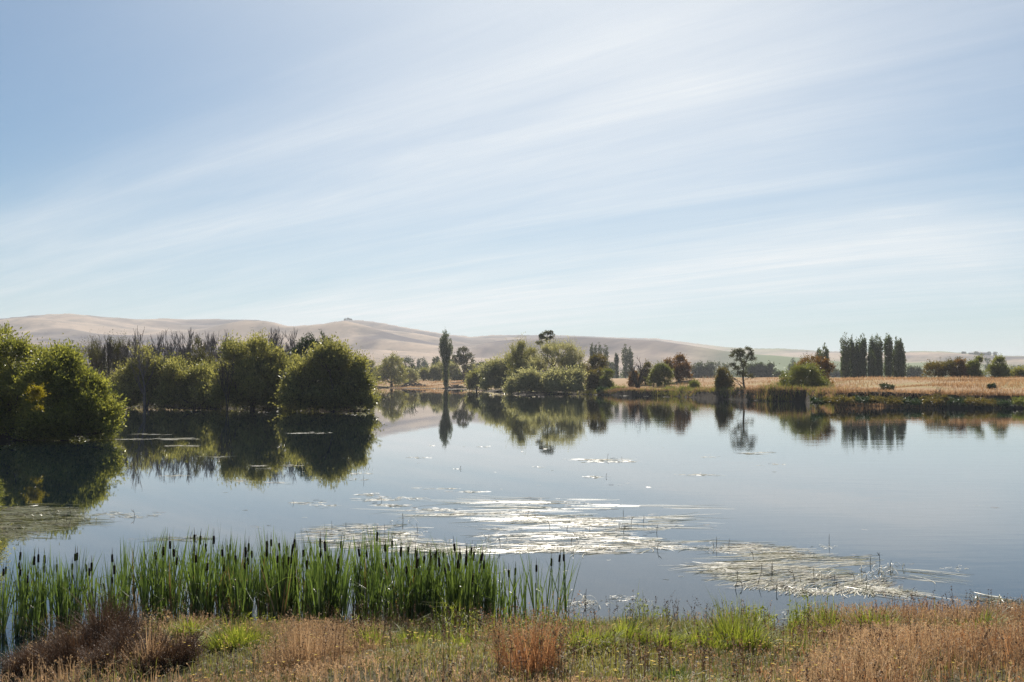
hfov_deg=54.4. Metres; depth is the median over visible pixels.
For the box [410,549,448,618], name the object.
cattail
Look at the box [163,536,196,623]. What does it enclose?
cattail
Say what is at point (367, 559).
cattail
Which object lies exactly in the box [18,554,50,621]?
cattail
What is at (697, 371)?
tree
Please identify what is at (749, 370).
tree
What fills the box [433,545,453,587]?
cattail
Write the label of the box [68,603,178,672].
weed thicket
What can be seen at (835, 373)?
tree
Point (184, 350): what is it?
bare tree
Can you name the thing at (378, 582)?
cattail
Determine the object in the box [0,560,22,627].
cattail
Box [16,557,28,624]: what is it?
cattail
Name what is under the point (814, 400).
bramble
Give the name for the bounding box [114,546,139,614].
cattail
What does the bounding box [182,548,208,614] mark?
cattail
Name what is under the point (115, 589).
cattail
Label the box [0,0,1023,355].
sky
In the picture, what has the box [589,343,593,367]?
poplar
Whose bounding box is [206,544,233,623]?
cattail
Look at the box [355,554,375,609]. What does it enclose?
cattail
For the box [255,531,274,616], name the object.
cattail
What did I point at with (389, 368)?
willow
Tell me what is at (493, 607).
cattail
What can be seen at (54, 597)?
cattail
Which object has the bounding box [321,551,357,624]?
cattail
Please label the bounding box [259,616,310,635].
grass tussock
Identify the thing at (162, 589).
cattail
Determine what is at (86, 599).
cattail
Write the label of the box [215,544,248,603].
cattail
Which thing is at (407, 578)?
cattail
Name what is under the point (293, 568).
cattail
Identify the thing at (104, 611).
weed thicket
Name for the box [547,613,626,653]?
grass tussock
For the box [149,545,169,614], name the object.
cattail
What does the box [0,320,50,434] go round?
willow
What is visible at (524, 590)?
cattail
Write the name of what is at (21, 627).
cattail
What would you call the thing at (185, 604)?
cattail
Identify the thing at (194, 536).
cattail
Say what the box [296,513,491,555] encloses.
water weed
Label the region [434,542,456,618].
cattail
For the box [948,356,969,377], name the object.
hawthorn
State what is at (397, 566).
cattail
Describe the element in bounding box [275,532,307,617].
cattail
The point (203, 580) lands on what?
cattail
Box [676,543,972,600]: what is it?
water weed
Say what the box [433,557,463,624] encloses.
cattail
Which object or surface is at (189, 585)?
cattail
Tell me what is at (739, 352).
gum tree
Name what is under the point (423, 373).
shrub
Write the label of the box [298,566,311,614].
cattail
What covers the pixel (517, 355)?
willow
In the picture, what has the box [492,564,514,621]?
cattail
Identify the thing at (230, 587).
cattail
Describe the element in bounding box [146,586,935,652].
shore sedge
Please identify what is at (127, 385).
willow
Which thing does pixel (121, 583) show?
cattail
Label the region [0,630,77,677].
weed thicket
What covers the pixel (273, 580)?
cattail
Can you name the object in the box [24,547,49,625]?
cattail
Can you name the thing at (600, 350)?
poplar
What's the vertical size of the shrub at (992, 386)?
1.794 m
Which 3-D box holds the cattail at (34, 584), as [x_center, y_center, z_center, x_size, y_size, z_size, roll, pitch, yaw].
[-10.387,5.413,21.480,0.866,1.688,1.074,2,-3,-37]
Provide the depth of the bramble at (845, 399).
173.71 m
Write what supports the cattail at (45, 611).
in the water
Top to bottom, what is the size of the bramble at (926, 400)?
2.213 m
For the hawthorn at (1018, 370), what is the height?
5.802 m
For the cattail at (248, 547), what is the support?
in the water
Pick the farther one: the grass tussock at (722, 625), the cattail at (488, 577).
the cattail at (488, 577)
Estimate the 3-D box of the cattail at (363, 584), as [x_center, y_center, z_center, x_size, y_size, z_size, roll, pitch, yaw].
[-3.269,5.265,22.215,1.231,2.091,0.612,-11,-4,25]
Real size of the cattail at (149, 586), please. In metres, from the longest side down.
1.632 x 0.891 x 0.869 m
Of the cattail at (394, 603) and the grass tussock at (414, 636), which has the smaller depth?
the grass tussock at (414, 636)
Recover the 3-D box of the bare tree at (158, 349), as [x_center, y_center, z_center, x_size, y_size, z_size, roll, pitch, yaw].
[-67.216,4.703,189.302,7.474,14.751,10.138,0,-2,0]
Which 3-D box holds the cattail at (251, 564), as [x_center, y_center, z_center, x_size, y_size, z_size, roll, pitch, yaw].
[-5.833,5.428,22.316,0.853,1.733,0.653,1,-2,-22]
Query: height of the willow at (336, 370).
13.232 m
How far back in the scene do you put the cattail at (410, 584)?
21.43 m
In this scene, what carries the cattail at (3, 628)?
in the water
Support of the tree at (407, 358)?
on the hills
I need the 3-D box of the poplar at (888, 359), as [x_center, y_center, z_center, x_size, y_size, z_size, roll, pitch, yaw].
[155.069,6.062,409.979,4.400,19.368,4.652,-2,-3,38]
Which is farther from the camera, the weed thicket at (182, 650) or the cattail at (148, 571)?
the cattail at (148, 571)
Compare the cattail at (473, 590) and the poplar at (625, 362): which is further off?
the poplar at (625, 362)
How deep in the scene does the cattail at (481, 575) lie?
21.57 m
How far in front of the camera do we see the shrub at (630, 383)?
344.42 m
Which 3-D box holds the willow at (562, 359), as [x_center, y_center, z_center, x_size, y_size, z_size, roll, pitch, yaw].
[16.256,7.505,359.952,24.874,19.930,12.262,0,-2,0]
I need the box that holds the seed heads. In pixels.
[195,629,1015,681]
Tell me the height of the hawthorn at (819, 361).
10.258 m
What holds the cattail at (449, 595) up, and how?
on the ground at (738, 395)
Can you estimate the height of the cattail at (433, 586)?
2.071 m
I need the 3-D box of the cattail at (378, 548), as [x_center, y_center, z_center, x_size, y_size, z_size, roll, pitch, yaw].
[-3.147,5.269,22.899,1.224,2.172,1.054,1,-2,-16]
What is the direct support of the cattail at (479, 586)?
in the water
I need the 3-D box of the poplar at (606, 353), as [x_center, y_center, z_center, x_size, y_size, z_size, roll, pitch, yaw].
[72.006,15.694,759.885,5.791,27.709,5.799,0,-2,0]
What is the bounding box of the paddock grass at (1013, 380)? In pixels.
[598,375,1023,405]
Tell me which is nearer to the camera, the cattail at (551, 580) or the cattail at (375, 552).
the cattail at (551, 580)
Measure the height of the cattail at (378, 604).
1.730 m
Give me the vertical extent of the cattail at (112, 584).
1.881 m
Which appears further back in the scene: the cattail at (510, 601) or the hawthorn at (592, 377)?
the hawthorn at (592, 377)
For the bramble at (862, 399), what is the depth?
174.33 m
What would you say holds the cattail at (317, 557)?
in the water
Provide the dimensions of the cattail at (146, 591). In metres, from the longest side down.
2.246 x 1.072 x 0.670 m
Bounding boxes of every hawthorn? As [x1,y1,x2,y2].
[583,350,608,389]
[583,367,602,390]
[597,367,618,388]
[638,360,653,384]
[662,352,694,381]
[712,364,737,388]
[796,351,837,385]
[921,356,965,377]
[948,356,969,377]
[962,353,986,377]
[984,352,1012,377]
[1011,366,1023,377]
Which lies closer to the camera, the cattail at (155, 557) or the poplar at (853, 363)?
the cattail at (155, 557)
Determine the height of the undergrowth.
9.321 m
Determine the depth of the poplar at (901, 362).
408.40 m
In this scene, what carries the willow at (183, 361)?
on the ground at (738, 395)
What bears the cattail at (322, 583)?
in the water
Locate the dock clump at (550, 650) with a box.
[452,589,599,677]
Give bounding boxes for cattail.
[0,550,31,622]
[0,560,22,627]
[0,565,15,633]
[0,575,34,635]
[1,543,49,618]
[6,570,50,634]
[7,558,41,635]
[12,558,38,627]
[15,562,54,624]
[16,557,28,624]
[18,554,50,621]
[19,551,48,634]
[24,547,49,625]
[32,557,53,624]
[37,557,70,614]
[38,562,75,625]
[38,573,68,630]
[41,557,74,627]
[42,547,59,620]
[48,564,76,629]
[48,566,70,633]
[51,555,70,625]
[58,543,94,629]
[58,572,83,634]
[59,557,89,628]
[62,546,102,623]
[62,548,101,629]
[78,560,101,619]
[80,555,110,622]
[80,564,108,618]
[82,556,125,614]
[86,557,135,622]
[94,551,122,602]
[100,551,142,615]
[106,558,132,616]
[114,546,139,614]
[116,541,135,594]
[119,547,151,618]
[120,548,165,628]
[120,549,142,611]
[126,526,164,594]
[126,528,165,603]
[132,556,155,617]
[136,536,160,614]
[136,536,164,622]
[136,539,179,622]
[145,529,168,619]
[145,539,173,621]
[146,529,180,600]
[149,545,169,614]
[153,560,197,620]
[158,536,181,613]
[159,547,209,615]
[160,554,185,620]
[163,527,197,614]
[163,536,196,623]
[163,549,206,619]
[166,524,197,603]
[171,548,202,610]
[180,546,218,615]
[181,532,208,609]
[182,533,205,578]
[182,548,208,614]
[183,545,219,623]
[183,553,223,612]
[184,572,224,617]
[188,527,221,582]
[192,544,224,619]
[195,538,206,599]
[196,549,219,619]
[205,540,237,622]
[205,542,261,621]
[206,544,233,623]
[208,549,234,613]
[209,526,226,611]
[209,551,254,619]
[211,539,234,615]
[213,554,228,617]
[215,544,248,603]
[217,521,255,570]
[223,552,263,622]
[223,561,253,622]
[224,561,252,618]
[227,535,248,589]
[227,545,253,570]
[227,552,265,619]
[228,542,268,612]
[230,558,263,617]
[231,530,245,569]
[234,551,256,611]
[234,557,268,622]
[238,543,262,614]
[250,549,258,589]
[251,542,272,621]
[251,553,273,622]
[253,530,289,611]
[254,548,283,621]
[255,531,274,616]
[259,526,278,577]
[259,544,289,615]
[259,547,285,615]
[260,566,302,621]
[262,547,296,618]
[268,544,287,574]
[269,540,299,614]
[269,550,307,614]
[273,538,308,607]
[273,548,318,618]
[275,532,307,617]
[276,540,296,608]
[276,550,298,617]
[281,541,302,617]
[283,532,308,615]
[285,549,313,618]
[289,549,333,618]
[292,541,317,617]
[294,534,321,612]
[294,549,323,618]
[297,537,342,620]
[297,556,342,615]
[298,556,324,619]
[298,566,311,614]
[303,536,314,610]
[303,539,332,602]
[304,563,349,625]
[306,531,342,605]
[308,548,333,616]
[308,555,344,617]
[309,530,343,598]
[316,544,338,599]
[317,536,344,590]
[319,538,365,612]
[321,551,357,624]
[324,525,344,611]
[325,534,364,622]
[326,535,360,617]
[326,547,364,617]
[330,540,367,619]
[332,531,353,610]
[338,531,371,616]
[343,535,384,615]
[343,550,382,621]
[348,526,371,615]
[351,560,391,616]
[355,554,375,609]
[356,533,392,593]
[357,540,384,605]
[361,552,396,618]
[363,524,392,605]
[363,552,403,614]
[364,524,384,608]
[364,559,397,623]
[366,528,399,613]
[367,542,390,616]
[373,536,412,615]
[375,530,401,612]
[376,540,417,623]
[380,550,413,621]
[380,559,413,619]
[381,536,412,610]
[386,544,421,617]
[389,551,413,620]
[391,553,411,619]
[391,558,419,622]
[392,549,425,609]
[393,544,420,609]
[394,535,429,607]
[397,557,437,628]
[400,564,413,611]
[404,542,421,582]
[404,548,435,624]
[405,546,457,607]
[406,557,447,624]
[407,550,431,624]
[408,547,438,604]
[409,553,436,574]
[410,548,453,618]
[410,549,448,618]
[410,562,438,620]
[412,549,434,618]
[415,554,449,613]
[421,549,452,619]
[421,563,444,627]
[422,546,449,613]
[429,537,467,597]
[432,546,446,577]
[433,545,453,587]
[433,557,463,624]
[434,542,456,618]
[435,540,456,595]
[439,555,467,622]
[440,550,468,606]
[443,551,478,615]
[446,557,468,617]
[449,549,497,621]
[450,547,481,622]
[452,544,479,604]
[456,543,477,605]
[457,545,503,611]
[457,566,495,629]
[458,544,504,621]
[465,542,500,604]
[467,556,503,621]
[468,553,488,619]
[470,551,496,628]
[473,547,497,615]
[473,548,489,610]
[473,561,518,618]
[480,550,497,609]
[480,564,521,624]
[481,548,499,620]
[481,553,505,625]
[489,564,518,621]
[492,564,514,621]
[500,557,539,619]
[506,556,539,621]
[519,547,549,623]
[531,556,562,618]
[538,550,578,620]
[546,547,581,618]
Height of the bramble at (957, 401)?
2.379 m
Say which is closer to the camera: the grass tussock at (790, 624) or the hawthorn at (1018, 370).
the grass tussock at (790, 624)
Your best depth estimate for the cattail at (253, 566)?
22.48 m
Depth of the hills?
2368.12 m
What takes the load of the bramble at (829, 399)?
on the ground at (738, 395)
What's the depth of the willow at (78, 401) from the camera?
84.78 m
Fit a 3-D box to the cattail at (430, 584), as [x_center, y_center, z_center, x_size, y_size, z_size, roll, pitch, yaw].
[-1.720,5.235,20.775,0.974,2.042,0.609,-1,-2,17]
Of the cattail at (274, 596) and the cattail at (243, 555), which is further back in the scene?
the cattail at (243, 555)
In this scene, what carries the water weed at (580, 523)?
on the water
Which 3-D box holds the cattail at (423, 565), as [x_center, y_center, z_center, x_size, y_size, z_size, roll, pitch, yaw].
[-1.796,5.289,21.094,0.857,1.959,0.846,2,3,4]
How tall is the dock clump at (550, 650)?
1.588 m
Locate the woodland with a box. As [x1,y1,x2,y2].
[11,355,1023,377]
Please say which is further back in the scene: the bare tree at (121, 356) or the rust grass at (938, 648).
the bare tree at (121, 356)
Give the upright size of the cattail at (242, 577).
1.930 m
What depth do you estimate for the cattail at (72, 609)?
20.45 m
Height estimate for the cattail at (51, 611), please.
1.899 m
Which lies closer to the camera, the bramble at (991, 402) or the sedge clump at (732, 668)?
the sedge clump at (732, 668)
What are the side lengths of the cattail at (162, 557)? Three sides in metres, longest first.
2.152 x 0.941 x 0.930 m
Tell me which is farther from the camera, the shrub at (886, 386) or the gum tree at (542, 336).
the gum tree at (542, 336)
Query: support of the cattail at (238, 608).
in the water
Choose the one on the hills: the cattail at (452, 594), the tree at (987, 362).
the tree at (987, 362)
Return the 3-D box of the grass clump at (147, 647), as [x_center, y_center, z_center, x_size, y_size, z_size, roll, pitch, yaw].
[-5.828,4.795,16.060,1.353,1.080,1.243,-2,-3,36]
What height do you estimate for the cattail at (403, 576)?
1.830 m
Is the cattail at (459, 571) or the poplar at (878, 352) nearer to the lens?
the cattail at (459, 571)
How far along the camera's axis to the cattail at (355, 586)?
22.10 m
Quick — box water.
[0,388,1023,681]
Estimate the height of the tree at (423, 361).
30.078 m
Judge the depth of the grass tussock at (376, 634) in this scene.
17.41 m
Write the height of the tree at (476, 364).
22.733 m
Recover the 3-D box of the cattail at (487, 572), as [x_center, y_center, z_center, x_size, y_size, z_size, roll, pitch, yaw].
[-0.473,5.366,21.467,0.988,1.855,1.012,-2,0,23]
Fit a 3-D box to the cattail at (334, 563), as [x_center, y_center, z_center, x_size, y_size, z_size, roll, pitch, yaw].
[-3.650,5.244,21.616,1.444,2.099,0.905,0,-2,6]
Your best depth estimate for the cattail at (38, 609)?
20.64 m
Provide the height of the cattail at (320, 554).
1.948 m
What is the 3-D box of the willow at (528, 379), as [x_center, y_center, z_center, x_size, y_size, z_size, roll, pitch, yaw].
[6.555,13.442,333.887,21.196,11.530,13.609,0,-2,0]
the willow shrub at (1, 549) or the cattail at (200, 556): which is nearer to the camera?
the cattail at (200, 556)
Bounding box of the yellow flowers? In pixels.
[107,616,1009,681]
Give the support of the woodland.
on the ground at (738, 395)
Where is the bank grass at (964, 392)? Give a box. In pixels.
[590,384,1023,405]
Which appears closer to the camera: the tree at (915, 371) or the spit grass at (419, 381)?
the spit grass at (419, 381)
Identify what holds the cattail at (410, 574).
in the water
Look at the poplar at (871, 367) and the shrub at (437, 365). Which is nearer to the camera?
the poplar at (871, 367)
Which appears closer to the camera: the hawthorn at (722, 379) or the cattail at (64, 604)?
the cattail at (64, 604)
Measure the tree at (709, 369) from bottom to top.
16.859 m
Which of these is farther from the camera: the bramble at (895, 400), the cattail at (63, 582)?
the bramble at (895, 400)
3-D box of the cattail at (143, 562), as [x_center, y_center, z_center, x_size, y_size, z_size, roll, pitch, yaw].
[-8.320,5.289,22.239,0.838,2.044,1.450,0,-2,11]
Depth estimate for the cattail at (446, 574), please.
20.88 m
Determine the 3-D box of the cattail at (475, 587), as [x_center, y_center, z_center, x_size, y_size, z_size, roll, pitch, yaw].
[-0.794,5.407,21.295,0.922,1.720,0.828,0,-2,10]
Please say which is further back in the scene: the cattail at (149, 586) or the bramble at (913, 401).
the bramble at (913, 401)
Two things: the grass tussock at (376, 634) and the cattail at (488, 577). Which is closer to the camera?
the grass tussock at (376, 634)
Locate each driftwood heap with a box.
[399,381,420,386]
[445,384,463,388]
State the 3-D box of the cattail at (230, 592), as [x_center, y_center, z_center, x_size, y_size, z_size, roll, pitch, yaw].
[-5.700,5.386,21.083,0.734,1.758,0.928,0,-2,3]
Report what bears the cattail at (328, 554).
in the water
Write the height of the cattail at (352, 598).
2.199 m
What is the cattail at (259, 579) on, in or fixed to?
in the water
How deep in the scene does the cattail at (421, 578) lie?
20.88 m
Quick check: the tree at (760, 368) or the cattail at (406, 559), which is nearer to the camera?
the cattail at (406, 559)
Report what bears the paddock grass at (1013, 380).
on the ground at (738, 395)
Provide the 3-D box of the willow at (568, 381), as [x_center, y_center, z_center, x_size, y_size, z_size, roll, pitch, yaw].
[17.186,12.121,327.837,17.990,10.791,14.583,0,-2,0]
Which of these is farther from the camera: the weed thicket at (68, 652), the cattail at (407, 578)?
the cattail at (407, 578)
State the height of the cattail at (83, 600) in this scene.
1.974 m
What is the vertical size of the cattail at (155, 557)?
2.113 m
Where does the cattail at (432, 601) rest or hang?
on the ground at (738, 395)
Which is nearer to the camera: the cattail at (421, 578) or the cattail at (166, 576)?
the cattail at (421, 578)
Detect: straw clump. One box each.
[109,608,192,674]
[255,609,356,671]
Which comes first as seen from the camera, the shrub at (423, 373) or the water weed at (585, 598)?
the water weed at (585, 598)
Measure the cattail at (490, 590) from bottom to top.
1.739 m
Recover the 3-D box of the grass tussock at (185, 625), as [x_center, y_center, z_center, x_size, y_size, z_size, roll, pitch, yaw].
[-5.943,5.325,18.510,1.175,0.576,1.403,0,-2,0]
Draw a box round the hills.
[0,313,1023,379]
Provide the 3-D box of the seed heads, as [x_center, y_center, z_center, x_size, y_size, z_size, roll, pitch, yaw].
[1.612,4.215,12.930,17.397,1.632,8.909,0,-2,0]
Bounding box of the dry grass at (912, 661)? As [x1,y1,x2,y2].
[0,594,1023,681]
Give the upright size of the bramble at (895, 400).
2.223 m
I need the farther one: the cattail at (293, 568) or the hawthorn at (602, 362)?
the hawthorn at (602, 362)
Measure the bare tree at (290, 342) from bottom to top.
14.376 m
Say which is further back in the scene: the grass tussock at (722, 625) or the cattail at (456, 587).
the cattail at (456, 587)
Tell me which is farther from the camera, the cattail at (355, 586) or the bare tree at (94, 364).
the bare tree at (94, 364)
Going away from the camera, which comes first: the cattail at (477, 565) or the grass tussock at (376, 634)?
the grass tussock at (376, 634)
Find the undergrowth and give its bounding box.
[103,361,380,409]
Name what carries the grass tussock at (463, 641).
on the ground at (738, 395)
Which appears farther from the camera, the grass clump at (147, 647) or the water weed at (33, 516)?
the water weed at (33, 516)
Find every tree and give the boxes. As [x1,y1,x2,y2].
[87,337,106,375]
[99,335,120,377]
[111,338,139,371]
[119,326,181,407]
[140,330,177,358]
[157,332,194,358]
[175,327,208,366]
[195,329,229,362]
[204,334,228,365]
[216,357,235,410]
[268,326,287,352]
[279,330,302,358]
[396,355,411,368]
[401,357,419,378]
[419,357,428,369]
[452,346,475,380]
[474,358,484,370]
[535,330,554,370]
[608,361,618,378]
[627,357,648,388]
[690,361,705,377]
[699,360,716,377]
[714,361,730,377]
[727,345,756,387]
[741,362,756,377]
[751,361,768,377]
[763,360,778,376]
[771,370,788,376]
[829,368,841,377]
[905,364,926,377]
[984,357,990,371]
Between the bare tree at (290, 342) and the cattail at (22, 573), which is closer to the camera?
the cattail at (22, 573)
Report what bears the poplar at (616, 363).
on the ground at (738, 395)
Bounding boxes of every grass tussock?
[163,616,221,637]
[196,614,282,650]
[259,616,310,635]
[340,614,404,650]
[381,623,451,648]
[431,629,493,651]
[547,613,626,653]
[593,605,657,649]
[611,621,703,654]
[660,612,736,651]
[680,584,805,652]
[778,614,812,635]
[794,594,853,639]
[844,602,910,633]
[925,599,1023,633]
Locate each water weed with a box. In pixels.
[0,502,115,539]
[92,394,999,614]
[148,532,207,540]
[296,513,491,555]
[353,494,779,556]
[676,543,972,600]
[956,591,1023,608]
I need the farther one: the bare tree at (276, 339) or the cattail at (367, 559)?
the bare tree at (276, 339)
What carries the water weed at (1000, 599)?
on the water
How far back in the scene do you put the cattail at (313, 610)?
21.01 m
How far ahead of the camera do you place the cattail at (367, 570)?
22.56 m
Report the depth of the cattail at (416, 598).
20.49 m
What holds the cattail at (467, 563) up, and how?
in the water
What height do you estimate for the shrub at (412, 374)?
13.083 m
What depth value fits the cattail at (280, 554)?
22.18 m
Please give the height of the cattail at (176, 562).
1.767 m
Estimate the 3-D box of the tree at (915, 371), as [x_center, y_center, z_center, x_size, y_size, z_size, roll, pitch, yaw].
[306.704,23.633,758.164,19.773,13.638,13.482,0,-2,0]
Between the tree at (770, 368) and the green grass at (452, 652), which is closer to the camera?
the green grass at (452, 652)
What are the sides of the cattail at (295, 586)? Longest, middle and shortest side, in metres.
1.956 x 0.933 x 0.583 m
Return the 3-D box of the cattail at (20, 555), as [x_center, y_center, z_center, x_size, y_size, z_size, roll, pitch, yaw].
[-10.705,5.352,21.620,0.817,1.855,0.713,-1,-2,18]
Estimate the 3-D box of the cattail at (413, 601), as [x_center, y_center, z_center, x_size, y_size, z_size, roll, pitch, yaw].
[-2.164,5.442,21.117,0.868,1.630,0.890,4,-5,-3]
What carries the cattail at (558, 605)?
on the ground at (738, 395)
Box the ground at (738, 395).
[0,377,1023,681]
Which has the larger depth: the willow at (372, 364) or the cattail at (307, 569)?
the willow at (372, 364)
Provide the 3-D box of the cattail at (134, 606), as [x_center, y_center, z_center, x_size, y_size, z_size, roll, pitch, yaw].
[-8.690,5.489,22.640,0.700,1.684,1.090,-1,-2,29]
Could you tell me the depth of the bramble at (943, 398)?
175.42 m
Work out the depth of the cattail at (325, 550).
21.14 m
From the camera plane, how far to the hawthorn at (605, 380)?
330.02 m
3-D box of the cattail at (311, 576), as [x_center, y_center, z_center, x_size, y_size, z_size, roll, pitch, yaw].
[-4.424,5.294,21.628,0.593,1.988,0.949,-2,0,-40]
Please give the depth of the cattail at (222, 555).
21.73 m
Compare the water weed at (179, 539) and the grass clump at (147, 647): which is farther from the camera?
the water weed at (179, 539)
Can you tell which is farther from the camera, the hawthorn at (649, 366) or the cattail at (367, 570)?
the hawthorn at (649, 366)
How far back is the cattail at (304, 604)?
20.79 m
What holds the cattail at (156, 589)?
in the water
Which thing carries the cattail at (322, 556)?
in the water
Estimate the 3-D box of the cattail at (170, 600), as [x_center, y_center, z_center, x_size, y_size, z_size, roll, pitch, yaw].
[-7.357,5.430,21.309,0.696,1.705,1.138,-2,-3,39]
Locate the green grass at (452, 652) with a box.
[5,610,1023,681]
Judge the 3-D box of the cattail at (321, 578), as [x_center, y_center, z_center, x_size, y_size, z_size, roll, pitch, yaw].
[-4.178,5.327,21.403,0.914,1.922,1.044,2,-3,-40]
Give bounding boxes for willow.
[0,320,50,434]
[2,337,132,440]
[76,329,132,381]
[106,336,184,407]
[140,351,228,406]
[145,355,230,407]
[183,333,215,370]
[203,328,295,408]
[268,334,387,411]
[283,346,306,363]
[289,330,333,359]
[366,356,382,381]
[372,350,408,386]
[461,365,487,390]
[474,345,514,391]
[500,364,546,393]
[503,332,540,376]
[523,335,590,373]
[538,363,590,393]
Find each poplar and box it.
[439,329,452,386]
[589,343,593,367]
[596,342,602,354]
[603,345,609,371]
[613,352,618,377]
[621,344,628,377]
[627,346,633,375]
[819,343,828,377]
[839,332,851,377]
[849,333,856,377]
[854,336,860,377]
[858,333,867,377]
[865,348,876,376]
[867,336,874,355]
[873,334,884,376]
[883,333,893,376]
[891,337,900,377]
[896,338,906,376]
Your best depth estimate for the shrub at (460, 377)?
638.14 m
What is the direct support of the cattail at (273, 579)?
in the water
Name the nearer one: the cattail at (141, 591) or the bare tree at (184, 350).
the cattail at (141, 591)
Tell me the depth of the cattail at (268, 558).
22.65 m
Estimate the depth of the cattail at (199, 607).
20.81 m
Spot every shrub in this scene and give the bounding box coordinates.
[0,479,15,517]
[0,524,17,581]
[401,363,420,383]
[417,365,428,380]
[425,364,439,379]
[431,359,448,380]
[448,360,461,380]
[449,371,462,380]
[465,362,477,378]
[596,386,610,393]
[611,383,626,388]
[627,368,641,386]
[644,360,674,386]
[686,378,701,387]
[772,361,837,387]
[877,382,895,390]
[987,383,997,388]
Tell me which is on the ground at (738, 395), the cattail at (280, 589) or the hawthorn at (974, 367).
the hawthorn at (974, 367)
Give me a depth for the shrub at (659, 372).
330.35 m
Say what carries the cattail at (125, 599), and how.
in the water
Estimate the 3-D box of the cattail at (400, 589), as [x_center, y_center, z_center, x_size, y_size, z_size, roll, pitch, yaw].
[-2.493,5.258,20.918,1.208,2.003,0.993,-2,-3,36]
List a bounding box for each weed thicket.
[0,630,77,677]
[18,609,152,673]
[49,575,160,643]
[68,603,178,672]
[122,619,217,673]
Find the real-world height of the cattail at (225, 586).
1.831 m
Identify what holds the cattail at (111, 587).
in the water
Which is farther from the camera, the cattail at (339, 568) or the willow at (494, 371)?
the willow at (494, 371)
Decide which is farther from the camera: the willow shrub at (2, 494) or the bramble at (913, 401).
the bramble at (913, 401)
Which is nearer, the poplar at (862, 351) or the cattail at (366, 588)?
the cattail at (366, 588)
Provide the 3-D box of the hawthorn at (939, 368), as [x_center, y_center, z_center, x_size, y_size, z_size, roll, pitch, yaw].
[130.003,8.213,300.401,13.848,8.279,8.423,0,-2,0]
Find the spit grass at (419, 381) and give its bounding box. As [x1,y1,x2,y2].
[378,379,467,388]
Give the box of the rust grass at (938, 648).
[691,592,1023,681]
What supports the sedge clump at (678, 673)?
on the ground at (738, 395)
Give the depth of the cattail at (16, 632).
20.62 m
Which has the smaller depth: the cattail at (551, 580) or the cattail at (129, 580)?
the cattail at (551, 580)
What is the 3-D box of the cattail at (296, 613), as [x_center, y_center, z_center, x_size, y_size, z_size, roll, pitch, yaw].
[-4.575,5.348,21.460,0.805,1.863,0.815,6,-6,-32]
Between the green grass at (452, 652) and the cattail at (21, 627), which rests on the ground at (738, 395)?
the green grass at (452, 652)
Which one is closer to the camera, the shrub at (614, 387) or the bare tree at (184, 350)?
the bare tree at (184, 350)
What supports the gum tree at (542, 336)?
on the ground at (738, 395)
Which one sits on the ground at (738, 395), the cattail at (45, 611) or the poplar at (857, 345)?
the poplar at (857, 345)
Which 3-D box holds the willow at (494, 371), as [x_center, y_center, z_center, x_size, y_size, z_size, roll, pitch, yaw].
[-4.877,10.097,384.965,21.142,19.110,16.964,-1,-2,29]
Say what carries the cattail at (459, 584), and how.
in the water
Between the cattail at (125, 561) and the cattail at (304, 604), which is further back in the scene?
the cattail at (125, 561)
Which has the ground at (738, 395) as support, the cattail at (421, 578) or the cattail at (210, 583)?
the cattail at (210, 583)
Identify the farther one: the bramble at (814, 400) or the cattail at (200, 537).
the bramble at (814, 400)
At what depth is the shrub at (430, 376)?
638.17 m
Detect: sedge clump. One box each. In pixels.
[639,662,708,681]
[707,662,759,677]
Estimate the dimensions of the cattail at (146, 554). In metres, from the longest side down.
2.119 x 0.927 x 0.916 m
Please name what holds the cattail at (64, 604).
in the water
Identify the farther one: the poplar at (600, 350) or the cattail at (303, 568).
the poplar at (600, 350)
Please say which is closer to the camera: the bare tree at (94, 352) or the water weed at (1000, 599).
the water weed at (1000, 599)
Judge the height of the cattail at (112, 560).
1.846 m
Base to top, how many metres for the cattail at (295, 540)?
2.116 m
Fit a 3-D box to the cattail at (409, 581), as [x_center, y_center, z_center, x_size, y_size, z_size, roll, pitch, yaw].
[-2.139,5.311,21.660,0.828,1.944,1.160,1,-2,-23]
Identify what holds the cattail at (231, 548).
in the water
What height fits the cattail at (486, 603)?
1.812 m
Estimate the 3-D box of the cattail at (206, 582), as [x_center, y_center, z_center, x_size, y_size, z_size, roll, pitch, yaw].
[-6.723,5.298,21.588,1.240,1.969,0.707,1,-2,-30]
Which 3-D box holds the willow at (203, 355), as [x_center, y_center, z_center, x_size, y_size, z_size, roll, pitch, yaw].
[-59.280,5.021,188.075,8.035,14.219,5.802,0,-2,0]
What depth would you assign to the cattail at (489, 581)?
21.37 m
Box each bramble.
[808,396,827,406]
[823,395,842,403]
[835,394,857,403]
[852,394,873,404]
[869,393,888,403]
[886,394,905,405]
[898,396,921,407]
[917,395,940,406]
[931,392,949,404]
[944,395,970,406]
[962,395,985,405]
[976,397,1000,407]
[993,398,1015,407]
[1010,396,1023,406]
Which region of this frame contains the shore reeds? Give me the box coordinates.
[577,382,838,404]
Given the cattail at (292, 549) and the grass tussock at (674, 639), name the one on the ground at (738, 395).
the grass tussock at (674, 639)
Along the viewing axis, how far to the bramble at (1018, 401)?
173.31 m
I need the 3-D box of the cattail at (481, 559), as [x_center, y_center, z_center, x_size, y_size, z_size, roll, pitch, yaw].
[-0.801,5.172,20.758,1.298,2.180,0.542,7,1,20]
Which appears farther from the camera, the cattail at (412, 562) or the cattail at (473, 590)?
the cattail at (412, 562)
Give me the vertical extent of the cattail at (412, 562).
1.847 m

